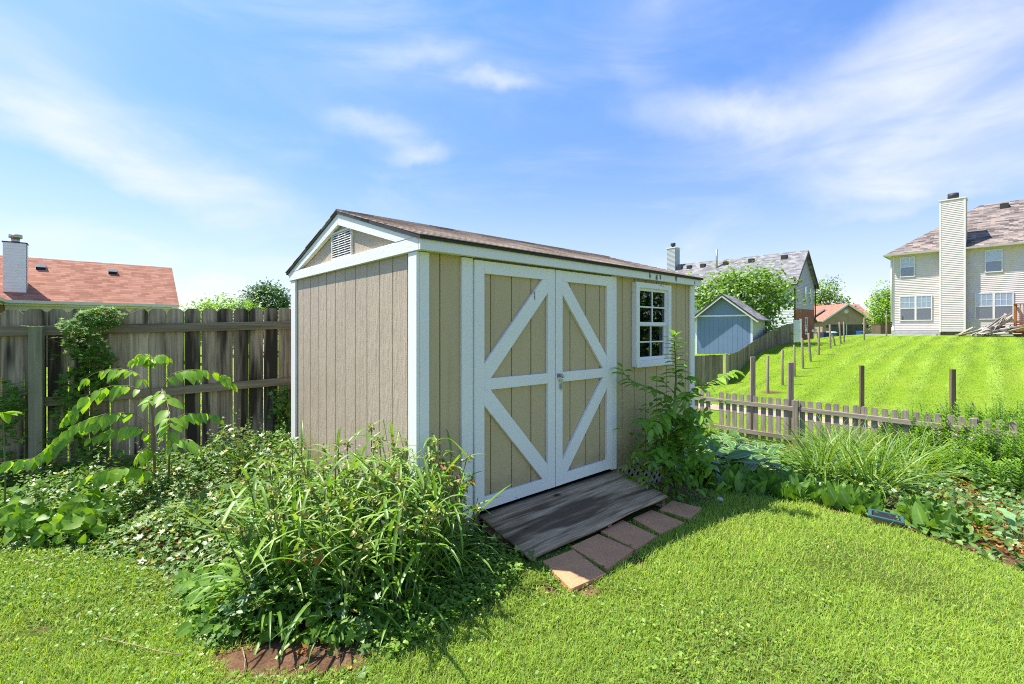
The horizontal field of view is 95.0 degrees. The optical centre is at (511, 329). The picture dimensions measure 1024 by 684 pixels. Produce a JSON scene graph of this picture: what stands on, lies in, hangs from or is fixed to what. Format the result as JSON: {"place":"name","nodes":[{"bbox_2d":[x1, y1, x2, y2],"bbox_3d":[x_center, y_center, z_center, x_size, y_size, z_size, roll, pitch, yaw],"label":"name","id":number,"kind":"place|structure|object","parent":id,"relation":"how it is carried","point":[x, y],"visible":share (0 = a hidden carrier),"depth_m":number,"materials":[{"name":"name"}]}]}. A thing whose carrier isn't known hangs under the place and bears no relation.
{"place":"outdoors","nodes":[
{"label":"outdoors","id":0,"kind":"place"},
{"bbox_2d":[46,365,263,470],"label":"back grass","id":1,"kind":"structure","parent":0,"point":[148,405],"depth_m":8.72,"materials":[{"name":"plant"}]},
{"bbox_2d":[0,330,1023,683],"bbox_3d":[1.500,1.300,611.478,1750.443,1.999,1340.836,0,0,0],"label":"ground","id":2,"kind":"structure","parent":0,"point":[264,656],"depth_m":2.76,"materials":[{"name":"plant"}]},
{"bbox_2d":[0,411,23,503],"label":"sapling","id":3,"kind":"object","parent":2,"relation":"on","point":[6,417],"visible":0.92,"depth_m":3.30,"materials":[{"name":"plant"}]},
{"bbox_2d":[0,481,121,548],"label":"broad leaves","id":4,"kind":"object","parent":2,"relation":"on","point":[70,516],"visible":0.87,"depth_m":3.15,"materials":[{"name":"plant"}]},
{"bbox_2d":[0,234,179,364],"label":"red roof house","id":5,"kind":"structure","parent":2,"relation":"on","point":[43,284],"depth_m":20.43,"materials":[{"name":"beige brick"}]},
{"bbox_2d":[0,354,237,508],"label":"sapling","id":6,"kind":"object","parent":2,"relation":"on","point":[57,445],"visible":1,"depth_m":3.57,"materials":[{"name":"plant"}]},
{"bbox_2d":[0,308,290,489],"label":"privacy fence","id":7,"kind":"object","parent":2,"relation":"on","point":[22,357],"visible":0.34,"depth_m":4.78,"materials":[{"name":"wood"}]},
{"bbox_2d":[0,305,151,486],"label":"creeper","id":8,"kind":"object","parent":7,"relation":"attached to","point":[98,320],"visible":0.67,"depth_m":4.32,"materials":[{"name":"green plant"}]},
{"bbox_2d":[262,370,290,440],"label":"creeper","id":9,"kind":"object","parent":7,"relation":"attached to","point":[283,409],"visible":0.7,"depth_m":5.27,"materials":[{"name":"green plant"}]},
{"bbox_2d":[179,291,277,348],"bbox_3d":[-24.457,-0.355,39.838,9.239,5.812,8.471,0,0,0],"label":"leafy tree","id":10,"kind":"object","parent":2,"relation":"on","point":[216,306],"visible":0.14,"depth_m":39.08,"materials":[{"name":"green plant"}]},
{"bbox_2d":[169,483,339,654],"bbox_3d":[-1.239,1.112,2.376,0.809,0.780,0.843,0,0,0],"label":"spiderwort clump","id":11,"kind":"object","parent":2,"relation":"on","point":[241,528],"visible":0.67,"depth_m":2.32,"materials":[{"name":"green plant"}]},
{"bbox_2d":[279,542,323,567],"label":"vine shoot","id":12,"kind":"object","parent":11,"relation":"attached to","point":[317,560],"visible":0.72,"depth_m":2.26,"materials":[{"name":"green plant"}]},
{"bbox_2d":[0,409,519,678],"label":"ground vines","id":13,"kind":"object","parent":2,"relation":"on","point":[189,470],"visible":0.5,"depth_m":3.12,"materials":[{"name":"green plant"}]},
{"bbox_2d":[234,277,290,344],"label":"dense tree","id":14,"kind":"object","parent":2,"relation":"on","point":[262,294],"visible":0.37,"depth_m":47.02,"materials":[{"name":"green plant"}]},
{"bbox_2d":[191,442,337,614],"bbox_3d":[-1.279,1.052,2.624,0.846,0.889,0.913,0,0,28],"label":"spiderwort clump","id":15,"kind":"object","parent":2,"relation":"on","point":[270,466],"visible":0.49,"depth_m":2.53,"materials":[{"name":"green plant"}]},
{"bbox_2d":[210,419,324,551],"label":"spiderwort clump","id":16,"kind":"object","parent":2,"relation":"on","point":[292,472],"visible":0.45,"depth_m":2.88,"materials":[{"name":"green plant"}]},
{"bbox_2d":[210,444,385,637],"bbox_3d":[-1.048,1.033,2.481,0.847,0.842,0.915,0,0,0],"label":"spiderwort clump","id":17,"kind":"object","parent":2,"relation":"on","point":[328,492],"visible":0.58,"depth_m":2.40,"materials":[{"name":"green plant"}]},
{"bbox_2d":[172,547,424,654],"bbox_3d":[-1.173,1.327,2.461,1.464,0.288,0.764,0,0,9],"label":"lobed vine","id":18,"kind":"object","parent":2,"relation":"on","point":[187,584],"visible":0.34,"depth_m":2.25,"materials":[{"name":"green plant"}]},
{"bbox_2d":[295,642,342,658],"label":"vine shoot","id":19,"kind":"object","parent":2,"relation":"on","point":[317,652],"visible":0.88,"depth_m":2.06,"materials":[{"name":"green plant"}]},
{"bbox_2d":[244,469,429,664],"bbox_3d":[-0.861,1.145,2.385,0.868,0.768,0.891,0,0,-22],"label":"spiderwort clump","id":20,"kind":"object","parent":2,"relation":"on","point":[336,560],"visible":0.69,"depth_m":2.25,"materials":[{"name":"green plant"}]},
{"bbox_2d":[266,418,407,545],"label":"spiderwort clump","id":21,"kind":"object","parent":2,"relation":"on","point":[324,450],"visible":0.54,"depth_m":2.81,"materials":[{"name":"green plant"}]},
{"bbox_2d":[283,443,443,624],"bbox_3d":[-0.785,1.102,2.515,0.868,0.949,0.767,0,0,0],"label":"spiderwort clump","id":22,"kind":"object","parent":2,"relation":"on","point":[377,477],"visible":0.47,"depth_m":2.47,"materials":[{"name":"green plant"}]},
{"bbox_2d":[309,419,418,554],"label":"spiderwort clump","id":23,"kind":"object","parent":2,"relation":"on","point":[373,464],"visible":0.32,"depth_m":2.88,"materials":[{"name":"green plant"}]},
{"bbox_2d":[320,473,473,644],"bbox_3d":[-0.611,1.101,2.390,0.796,0.830,0.917,0,0,-28],"label":"spiderwort clump","id":24,"kind":"object","parent":2,"relation":"on","point":[397,581],"visible":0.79,"depth_m":2.35,"materials":[{"name":"green plant"}]},
{"bbox_2d":[333,422,461,590],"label":"spiderwort clump","id":25,"kind":"object","parent":2,"relation":"on","point":[434,444],"visible":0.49,"depth_m":2.80,"materials":[{"name":"green plant"}]},
{"bbox_2d":[339,439,502,609],"bbox_3d":[-0.497,1.101,2.642,0.796,1.004,0.967,0,0,32],"label":"spiderwort clump","id":26,"kind":"object","parent":2,"relation":"on","point":[425,519],"visible":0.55,"depth_m":2.59,"materials":[{"name":"green plant"}]},
{"bbox_2d":[368,429,484,590],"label":"spiderwort clump","id":27,"kind":"object","parent":2,"relation":"on","point":[451,453],"visible":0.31,"depth_m":2.82,"materials":[{"name":"green plant"}]},
{"bbox_2d":[368,455,509,610],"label":"spiderwort clump","id":28,"kind":"object","parent":2,"relation":"on","point":[476,510],"visible":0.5,"depth_m":2.65,"materials":[{"name":"green plant"}]},
{"bbox_2d":[285,209,704,532],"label":"garden shed","id":29,"kind":"structure","parent":2,"relation":"on","point":[505,356],"depth_m":3.70,"materials":[{"name":"beige paint"}]},
{"bbox_2d":[473,260,554,511],"bbox_3d":[0.028,0.392,3.548,0.813,1.760,0.057,0,0,-42],"label":"door","id":30,"kind":"structure","parent":29,"relation":"in","point":[514,305],"depth_m":3.51,"materials":[{"name":"beige paint"}]},
{"bbox_2d":[555,270,612,485],"bbox_3d":[0.640,0.392,4.064,0.769,1.760,0.110,0,0,-42],"label":"door","id":31,"kind":"structure","parent":29,"relation":"in","point":[583,302],"depth_m":4.06,"materials":[{"name":"beige paint"}]},
{"bbox_2d":[632,282,671,367],"bbox_3d":[1.437,-0.050,4.794,0.668,0.839,0.068,0,0,-42],"label":"window","id":32,"kind":"structure","parent":29,"relation":"in","point":[651,303],"depth_m":4.79,"materials":[{"name":"white paint"}]},
{"bbox_2d":[471,498,542,565],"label":"vine shoot","id":33,"kind":"object","parent":2,"relation":"on","point":[516,548],"visible":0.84,"depth_m":2.95,"materials":[{"name":"green plant"}]},
{"bbox_2d":[0,485,1023,683],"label":"clover","id":34,"kind":"object","parent":2,"relation":"on","point":[449,603],"visible":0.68,"depth_m":2.42,"materials":[{"name":"green plant"}]},
{"bbox_2d":[479,469,667,560],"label":"wooden ramp","id":35,"kind":"structure","parent":2,"relation":"on","point":[542,524],"depth_m":3.50,"materials":[{"name":"grey wood"}]},
{"bbox_2d":[542,550,605,592],"bbox_3d":[0.363,1.452,2.825,0.292,0.058,0.399,0,0,-28],"label":"paving slab","id":36,"kind":"object","parent":2,"relation":"on","point":[575,569],"depth_m":2.79,"materials":[{"name":"concrete"}]},
{"bbox_2d":[571,534,632,571],"bbox_3d":[0.594,1.466,3.090,0.325,0.064,0.407,0,0,43],"label":"paving slab","id":37,"kind":"object","parent":2,"relation":"on","point":[606,552],"depth_m":3.06,"materials":[{"name":"concrete"}]},
{"bbox_2d":[601,520,656,553],"bbox_3d":[0.834,1.478,3.360,0.311,0.061,0.416,0,0,-32],"label":"paving slab","id":38,"kind":"object","parent":2,"relation":"on","point":[623,532],"depth_m":3.33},
{"bbox_2d":[616,443,661,489],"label":"weed","id":39,"kind":"object","parent":2,"relation":"on","point":[641,454],"visible":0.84,"depth_m":4.15,"materials":[{"name":"green plant"}]},
{"bbox_2d":[633,510,683,535],"bbox_3d":[1.115,1.501,3.645,0.400,0.071,0.327,0,0,-41],"label":"paving slab","id":40,"kind":"object","parent":2,"relation":"on","point":[657,522],"depth_m":3.60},
{"bbox_2d":[613,329,745,501],"bbox_3d":[1.497,0.865,4.381,1.214,1.750,0.892,0,0,0],"label":"sapling","id":41,"kind":"object","parent":2,"relation":"on","point":[666,455],"visible":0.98,"depth_m":4.27,"materials":[{"name":"green plant"}]},
{"bbox_2d":[659,500,701,520],"bbox_3d":[1.420,1.526,3.960,0.271,0.082,0.396,0,0,37],"label":"paving slab","id":42,"kind":"object","parent":2,"relation":"on","point":[680,509],"depth_m":3.92,"materials":[{"name":"concrete"}]},
{"bbox_2d":[653,454,720,486],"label":"hosta","id":43,"kind":"object","parent":2,"relation":"on","point":[718,482],"visible":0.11,"depth_m":4.92,"materials":[{"name":"green plant"}]},
{"bbox_2d":[690,440,758,473],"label":"hosta","id":44,"kind":"object","parent":2,"relation":"on","point":[739,454],"visible":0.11,"depth_m":5.52,"materials":[{"name":"green plant"}]},
{"bbox_2d":[695,294,770,353],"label":"blue shed","id":45,"kind":"structure","parent":2,"relation":"on","point":[725,323],"depth_m":23.22,"materials":[{"name":"blue painted siding"},{"name":"gray shingle"},{"name":"white painted trim"}]},
{"bbox_2d":[707,441,768,465],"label":"hosta","id":46,"kind":"object","parent":2,"relation":"on","point":[731,444],"visible":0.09,"depth_m":6.48,"materials":[{"name":"green plant"}]},
{"bbox_2d":[666,243,819,339],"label":"gray house","id":47,"kind":"structure","parent":2,"relation":"on","point":[798,265],"depth_m":40.70,"materials":[{"name":"grey brick"}]},
{"bbox_2d":[695,323,793,385],"bbox_3d":[10.531,0.963,22.149,18.991,2.777,3.982,0,0,-33],"label":"board fence","id":48,"kind":"object","parent":2,"relation":"on","point":[708,368],"visible":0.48,"depth_m":19.79,"materials":[{"name":"grey wood"}]},
{"bbox_2d":[688,260,810,337],"bbox_3d":[12.775,-1.432,27.210,7.931,5.214,6.400,0,0,0],"label":"redbud tree","id":49,"kind":"object","parent":2,"relation":"on","point":[764,306],"visible":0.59,"depth_m":26.15,"materials":[{"name":"green plant"}]},
{"bbox_2d":[718,445,787,472],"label":"hosta","id":50,"kind":"object","parent":2,"relation":"on","point":[758,459],"visible":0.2,"depth_m":5.51,"materials":[{"name":"green plant"}]},
{"bbox_2d":[750,357,755,436],"bbox_3d":[5.051,1.481,9.844,0.088,1.830,0.084,0,0,17],"label":"garden stake","id":51,"kind":"object","parent":2,"relation":"on","point":[752,376],"visible":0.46,"depth_m":9.81,"materials":[{"name":"brown wood"}]},
{"bbox_2d":[741,443,786,458],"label":"hosta","id":52,"kind":"object","parent":2,"relation":"on","point":[759,445],"visible":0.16,"depth_m":7.27,"materials":[{"name":"green plant"}]},
{"bbox_2d":[734,446,806,476],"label":"hosta","id":53,"kind":"object","parent":2,"relation":"on","point":[770,451],"visible":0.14,"depth_m":5.88,"materials":[{"name":"green plant"}]},
{"bbox_2d":[787,362,793,443],"bbox_3d":[5.491,1.517,9.252,0.092,1.756,0.087,0,0,17],"label":"garden stake","id":54,"kind":"object","parent":2,"relation":"on","point":[790,381],"visible":0.45,"depth_m":9.21,"materials":[{"name":"brown wood"}]},
{"bbox_2d":[792,319,801,342],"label":"vinyl gate","id":55,"kind":"structure","parent":2,"relation":"on","point":[797,330],"depth_m":29.55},
{"bbox_2d":[756,418,873,475],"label":"daylily clump","id":56,"kind":"object","parent":2,"relation":"on","point":[796,453],"visible":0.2,"depth_m":5.85,"materials":[{"name":"green plant"}]},
{"bbox_2d":[774,417,866,450],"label":"daylily clump","id":57,"kind":"object","parent":2,"relation":"on","point":[821,432],"visible":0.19,"depth_m":7.80,"materials":[{"name":"green plant"}]},
{"bbox_2d":[776,415,876,458],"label":"daylily clump","id":58,"kind":"object","parent":2,"relation":"on","point":[812,433],"visible":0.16,"depth_m":7.02,"materials":[{"name":"green plant"}]},
{"bbox_2d":[759,426,894,483],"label":"daylily clump","id":59,"kind":"object","parent":2,"relation":"on","point":[808,458],"visible":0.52,"depth_m":5.25,"materials":[{"name":"green plant"}]},
{"bbox_2d":[814,274,853,305],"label":"leafy tree","id":60,"kind":"object","parent":2,"relation":"on","point":[826,295],"visible":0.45,"depth_m":73.52,"materials":[{"name":"green plant"}]},
{"bbox_2d":[679,462,996,543],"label":"lily leaves","id":61,"kind":"object","parent":2,"relation":"on","point":[790,484],"visible":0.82,"depth_m":4.41,"materials":[{"name":"plant"}]},
{"bbox_2d":[784,422,900,482],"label":"daylily clump","id":62,"kind":"object","parent":2,"relation":"on","point":[835,442],"visible":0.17,"depth_m":6.12,"materials":[{"name":"green plant"}]},
{"bbox_2d":[814,303,874,335],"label":"brick garage house","id":63,"kind":"structure","parent":2,"relation":"on","point":[851,316],"depth_m":65.07,"materials":[{"name":"orange"}]},
{"bbox_2d":[793,422,896,452],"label":"daylily clump","id":64,"kind":"object","parent":2,"relation":"on","point":[852,438],"visible":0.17,"depth_m":7.05,"materials":[{"name":"green plant"}]},
{"bbox_2d":[692,436,1023,570],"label":"bed weeds","id":65,"kind":"object","parent":2,"relation":"on","point":[986,553],"visible":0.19,"depth_m":4.42,"materials":[{"name":"green plant"}]},
{"bbox_2d":[695,390,1021,456],"bbox_3d":[5.722,1.874,8.612,0.093,1.153,7.381,0,0,-44],"label":"picket fence","id":66,"kind":"object","parent":2,"relation":"on","point":[797,408],"visible":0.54,"depth_m":8.81,"materials":[{"name":"grey wood"}]},
{"bbox_2d":[791,417,930,488],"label":"daylily clump","id":67,"kind":"object","parent":2,"relation":"on","point":[848,456],"visible":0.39,"depth_m":5.06,"materials":[{"name":"green plant"}]},
{"bbox_2d":[859,365,863,433],"bbox_3d":[7.465,1.578,10.018,0.075,1.641,0.071,0,0,17],"label":"garden stake","id":68,"kind":"object","parent":2,"relation":"on","point":[861,385],"visible":0.56,"depth_m":9.99,"materials":[{"name":"brown wood"}]},
{"bbox_2d":[859,280,891,330],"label":"columnar tree","id":69,"kind":"object","parent":2,"relation":"on","point":[886,302],"visible":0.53,"depth_m":46.94,"materials":[{"name":"green plant"}]},
{"bbox_2d":[808,424,947,489],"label":"daylily clump","id":70,"kind":"object","parent":2,"relation":"on","point":[885,443],"visible":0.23,"depth_m":5.42,"materials":[{"name":"green plant"}]},
{"bbox_2d":[871,324,890,333],"bbox_3d":[28.682,0.106,36.450,0.872,1.130,0.960,0,0,0],"label":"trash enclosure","id":71,"kind":"object","parent":2,"relation":"on","point":[878,328],"visible":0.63,"depth_m":36.02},
{"bbox_2d":[831,424,940,469],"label":"daylily clump","id":72,"kind":"object","parent":2,"relation":"on","point":[878,445],"visible":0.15,"depth_m":6.32,"materials":[{"name":"green plant"}]},
{"bbox_2d":[868,508,904,527],"bbox_3d":[3.187,1.653,4.005,0.240,0.147,0.184,4,2,37],"label":"planter box","id":73,"kind":"object","parent":2,"relation":"on","point":[881,517],"visible":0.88,"depth_m":3.98,"materials":[{"name":"plastic"}]},
{"bbox_2d":[805,426,969,504],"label":"daylily clump","id":74,"kind":"object","parent":2,"relation":"on","point":[882,470],"visible":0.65,"depth_m":4.68,"materials":[{"name":"green plant"}]},
{"bbox_2d":[851,417,950,457],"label":"daylily clump","id":75,"kind":"object","parent":2,"relation":"on","point":[902,441],"visible":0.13,"depth_m":7.31,"materials":[{"name":"green plant"}]},
{"bbox_2d":[842,425,961,475],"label":"daylily clump","id":76,"kind":"object","parent":2,"relation":"on","point":[931,456],"visible":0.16,"depth_m":6.04,"materials":[{"name":"green plant"}]},
{"bbox_2d":[877,415,928,444],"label":"tall perennial","id":77,"kind":"object","parent":2,"relation":"on","point":[889,426],"visible":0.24,"depth_m":7.88,"materials":[{"name":"green plant"}]},
{"bbox_2d":[867,428,970,470],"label":"daylily clump","id":78,"kind":"object","parent":2,"relation":"on","point":[923,443],"visible":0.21,"depth_m":6.86,"materials":[{"name":"green plant"}]},
{"bbox_2d":[845,423,993,495],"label":"daylily clump","id":79,"kind":"object","parent":2,"relation":"on","point":[932,469],"visible":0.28,"depth_m":5.44,"materials":[{"name":"green plant"}]},
{"bbox_2d":[897,431,949,460],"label":"tall perennial","id":80,"kind":"object","parent":2,"relation":"on","point":[904,439],"visible":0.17,"depth_m":6.99,"materials":[{"name":"green plant"}]},
{"bbox_2d":[914,414,945,446],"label":"tall perennial","id":81,"kind":"object","parent":2,"relation":"on","point":[920,433],"visible":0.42,"depth_m":7.46,"materials":[{"name":"green plant"}]},
{"bbox_2d":[909,407,957,449],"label":"tall perennial","id":82,"kind":"object","parent":2,"relation":"on","point":[945,434],"visible":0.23,"depth_m":7.45,"materials":[{"name":"green plant"}]},
{"bbox_2d":[917,399,956,429],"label":"tall perennial","id":83,"kind":"object","parent":2,"relation":"on","point":[951,413],"visible":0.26,"depth_m":8.90,"materials":[{"name":"green plant"}]},
{"bbox_2d":[909,425,967,456],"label":"tall perennial","id":84,"kind":"object","parent":2,"relation":"on","point":[960,437],"visible":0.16,"depth_m":7.24,"materials":[{"name":"green plant"}]},
{"bbox_2d":[949,369,955,415],"bbox_3d":[8.455,1.576,9.005,0.075,1.645,0.071,0,0,17],"label":"garden stake","id":85,"kind":"object","parent":2,"relation":"on","point":[952,385],"visible":0.48,"depth_m":8.98,"materials":[{"name":"brown wood"}]},
{"bbox_2d":[883,192,1023,335],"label":"two storey house","id":86,"kind":"structure","parent":2,"relation":"on","point":[959,269],"depth_m":29.48,"materials":[{"name":"beige plastic"}]},
{"bbox_2d":[900,256,914,276],"bbox_3d":[26.448,-4.210,31.401,0.043,1.340,0.774,0,0,-42],"label":"window","id":87,"kind":"structure","parent":86,"relation":"in","point":[907,264],"depth_m":31.40,"materials":[{"name":"clear glass"}]},
{"bbox_2d":[899,295,931,320],"bbox_3d":[26.732,-1.440,31.087,0.043,1.660,1.655,0,0,-42],"label":"window","id":88,"kind":"structure","parent":86,"relation":"in","point":[911,308],"depth_m":31.08,"materials":[{"name":"clear glass"}]},
{"bbox_2d":[985,249,1002,272],"bbox_3d":[29.146,-4.175,28.411,0.043,1.370,0.763,0,0,-42],"label":"window","id":89,"kind":"structure","parent":86,"relation":"in","point":[993,258],"depth_m":28.38,"materials":[{"name":"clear glass"}]},
{"bbox_2d":[975,292,1013,319],"bbox_3d":[29.159,-1.447,28.395,0.043,1.635,1.650,0,0,-42],"label":"window","id":90,"kind":"structure","parent":86,"relation":"in","point":[988,306],"depth_m":28.39,"materials":[{"name":"clear glass"}]},
{"bbox_2d":[933,400,973,441],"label":"tall perennial","id":91,"kind":"object","parent":2,"relation":"on","point":[944,411],"visible":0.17,"depth_m":8.18,"materials":[{"name":"green plant"}]},
{"bbox_2d":[926,431,995,466],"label":"tall perennial","id":92,"kind":"object","parent":2,"relation":"on","point":[931,444],"visible":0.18,"depth_m":6.68,"materials":[{"name":"green plant"}]},
{"bbox_2d":[934,444,1001,491],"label":"tall perennial","id":93,"kind":"object","parent":2,"relation":"on","point":[957,459],"visible":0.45,"depth_m":6.15,"materials":[{"name":"green plant"}]},
{"bbox_2d":[948,424,1005,473],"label":"tall perennial","id":94,"kind":"object","parent":2,"relation":"on","point":[989,445],"visible":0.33,"depth_m":6.57,"materials":[{"name":"green plant"}]},
{"bbox_2d":[956,399,1008,449],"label":"tall perennial","id":95,"kind":"object","parent":2,"relation":"on","point":[989,415],"visible":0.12,"depth_m":7.93,"materials":[{"name":"green plant"}]},
{"bbox_2d":[956,419,1018,477],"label":"tall perennial","id":96,"kind":"object","parent":2,"relation":"on","point":[982,435],"visible":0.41,"depth_m":6.66,"materials":[{"name":"green plant"}]},
{"bbox_2d":[953,451,1022,492],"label":"tall perennial","id":97,"kind":"object","parent":2,"relation":"on","point":[984,463],"visible":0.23,"depth_m":5.92,"materials":[{"name":"green plant"}]},
{"bbox_2d":[968,451,1023,501],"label":"tall perennial","id":98,"kind":"object","parent":2,"relation":"on","point":[1000,474],"visible":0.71,"depth_m":5.68,"materials":[{"name":"green plant"}]},
{"bbox_2d":[977,507,1023,550],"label":"poppy plant","id":99,"kind":"object","parent":2,"relation":"on","point":[1010,517],"visible":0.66,"depth_m":3.67,"materials":[{"name":"green plant"}]},
{"bbox_2d":[982,492,1023,524],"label":"poppy plant","id":100,"kind":"object","parent":2,"relation":"on","point":[995,499],"visible":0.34,"depth_m":4.79,"materials":[{"name":"green plant"}]},
{"bbox_2d":[989,393,1023,445],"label":"tall perennial","id":101,"kind":"object","parent":2,"relation":"on","point":[1002,412],"visible":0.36,"depth_m":7.78,"materials":[{"name":"green plant"}]},
{"bbox_2d":[994,427,1023,478],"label":"tall perennial","id":102,"kind":"object","parent":2,"relation":"on","point":[1021,449],"visible":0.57,"depth_m":6.34,"materials":[{"name":"green plant"}]},
{"bbox_2d":[997,413,1023,463],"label":"tall perennial","id":103,"kind":"object","parent":2,"relation":"on","point":[1022,427],"visible":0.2,"depth_m":6.84,"materials":[{"name":"green plant"}]},
{"bbox_2d":[1013,304,1023,336],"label":"deck","id":104,"kind":"structure","parent":2,"relation":"on","point":[1016,324],"depth_m":26.05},
{"bbox_2d":[0,0,1023,329],"label":"sky","id":105,"kind":"structure","parent":0,"point":[210,142],"materials":[{"name":"blue"}]},
{"bbox_2d":[698,404,933,429],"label":"path","id":106,"kind":"structure","parent":0,"point":[714,407],"depth_m":12.20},
{"bbox_2d":[695,335,1023,446],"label":"slope grass","id":107,"kind":"structure","parent":0,"point":[943,352],"depth_m":16.94,"materials":[{"name":"plant"}]},
{"bbox_2d":[783,441,1023,558],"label":"dried sedum","id":108,"kind":"object","parent":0,"point":[986,534],"visible":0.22,"depth_m":4.32,"materials":[{"name":"plant"}]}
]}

